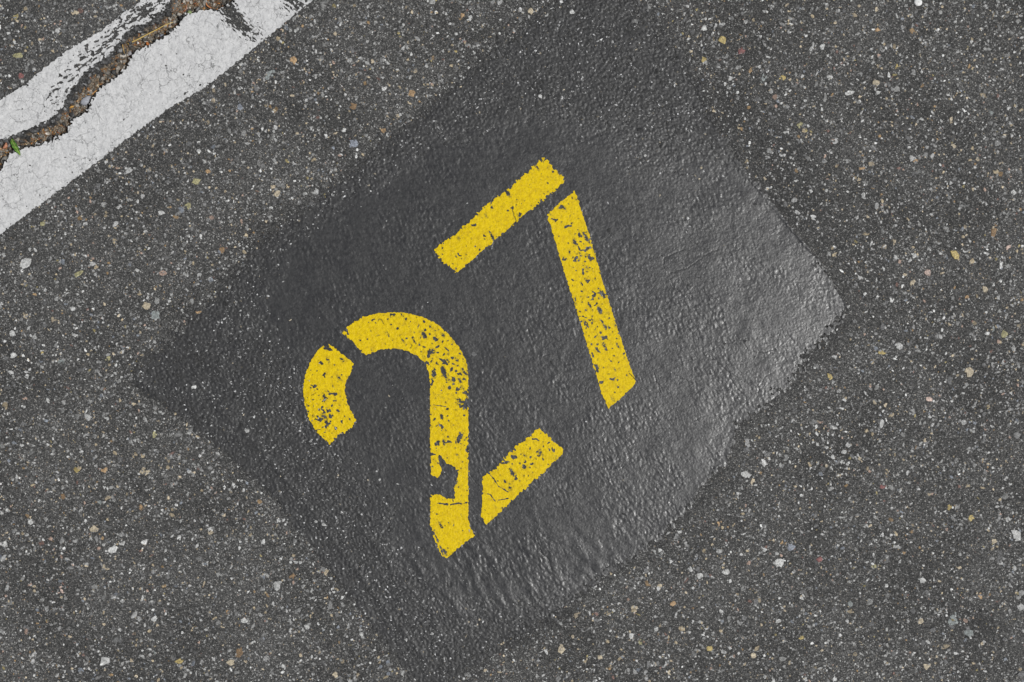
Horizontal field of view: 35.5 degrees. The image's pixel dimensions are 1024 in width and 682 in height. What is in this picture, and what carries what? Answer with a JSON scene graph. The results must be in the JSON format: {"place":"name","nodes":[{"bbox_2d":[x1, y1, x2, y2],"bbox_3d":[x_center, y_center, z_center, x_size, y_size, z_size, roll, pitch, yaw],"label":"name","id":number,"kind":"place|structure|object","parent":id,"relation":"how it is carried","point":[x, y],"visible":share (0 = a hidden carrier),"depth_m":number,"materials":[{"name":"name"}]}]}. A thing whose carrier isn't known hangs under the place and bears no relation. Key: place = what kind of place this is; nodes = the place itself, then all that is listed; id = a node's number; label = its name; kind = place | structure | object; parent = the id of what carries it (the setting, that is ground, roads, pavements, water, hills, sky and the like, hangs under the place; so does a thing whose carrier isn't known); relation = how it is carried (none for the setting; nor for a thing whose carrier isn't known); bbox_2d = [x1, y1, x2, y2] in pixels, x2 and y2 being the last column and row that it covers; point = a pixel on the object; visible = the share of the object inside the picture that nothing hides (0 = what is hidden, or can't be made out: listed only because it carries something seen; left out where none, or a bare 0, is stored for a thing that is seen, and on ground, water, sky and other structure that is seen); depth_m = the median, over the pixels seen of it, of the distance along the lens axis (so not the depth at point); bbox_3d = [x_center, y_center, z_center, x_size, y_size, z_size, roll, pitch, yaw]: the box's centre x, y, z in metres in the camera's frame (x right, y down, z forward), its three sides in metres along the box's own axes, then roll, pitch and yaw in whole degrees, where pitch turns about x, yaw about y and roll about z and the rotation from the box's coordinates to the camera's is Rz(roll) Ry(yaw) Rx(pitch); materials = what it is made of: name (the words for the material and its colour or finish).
{"place":"outdoors","nodes":[
{"label":"outdoors","id":0,"kind":"place"},
{"bbox_2d":[0,0,1023,681],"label":"asphalt ground","id":1,"kind":"structure","parent":0,"point":[856,514],"depth_m":1.50,"materials":[{"name":"grey asphalt"}]},
{"bbox_2d":[10,139,20,155],"bbox_3d":[-0.466,-0.183,1.501,0.012,0.009,0.018,0,90,0],"label":"green leaf","id":2,"kind":"object","parent":1,"relation":"on","point":[15,147],"visible":1,"depth_m":1.50,"materials":[{"name":"green plant"}]},
{"bbox_2d":[80,96,90,105],"bbox_3d":[-0.401,-0.227,1.508,0.008,0.005,0.012,40,90,0],"label":"pebble","id":3,"kind":"object","parent":1,"relation":"on","point":[85,101],"visible":1,"depth_m":1.51,"materials":[{"name":"stone"}]},
{"bbox_2d":[0,0,222,168],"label":"crack litter","id":4,"kind":"object","parent":1,"relation":"on","point":[164,30],"visible":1,"depth_m":1.51,"materials":[{"name":"brown soil"}]},
{"bbox_2d":[127,22,172,43],"bbox_3d":[-0.340,-0.290,1.506,0.048,0.003,0.002,-25,90,0],"label":"straw","id":5,"kind":"object","parent":1,"relation":"on","point":[149,33],"visible":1,"depth_m":1.50,"materials":[{"name":"beige plant"}]},
{"bbox_2d":[0,0,311,233],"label":"parking line","id":6,"kind":"object","parent":1,"relation":"on","point":[142,90],"visible":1,"depth_m":1.50,"materials":[{"name":"white paint"}]},
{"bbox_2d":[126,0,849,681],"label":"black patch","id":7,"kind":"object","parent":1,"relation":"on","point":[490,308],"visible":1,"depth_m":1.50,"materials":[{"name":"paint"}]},
{"bbox_2d":[303,312,562,557],"bbox_3d":[-0.085,0.076,1.500,0.153,0.002,0.232,-45,90,0],"label":"painted digit","id":8,"kind":"object","parent":7,"relation":"on","point":[450,536],"visible":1,"depth_m":1.50,"materials":[{"name":"yellow paint"}]},
{"bbox_2d":[434,158,635,408],"bbox_3d":[0.050,-0.047,1.500,0.140,0.001,0.221,-41,90,0],"label":"painted digit","id":9,"kind":"object","parent":7,"relation":"on","point":[529,189],"visible":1,"depth_m":1.50,"materials":[{"name":"yellow paint"}]},
{"bbox_2d":[914,0,921,5],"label":"pebble","id":10,"kind":"object","parent":1,"relation":"on","point":[917,2],"visible":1,"depth_m":1.50,"materials":[{"name":"stone"}]}
]}

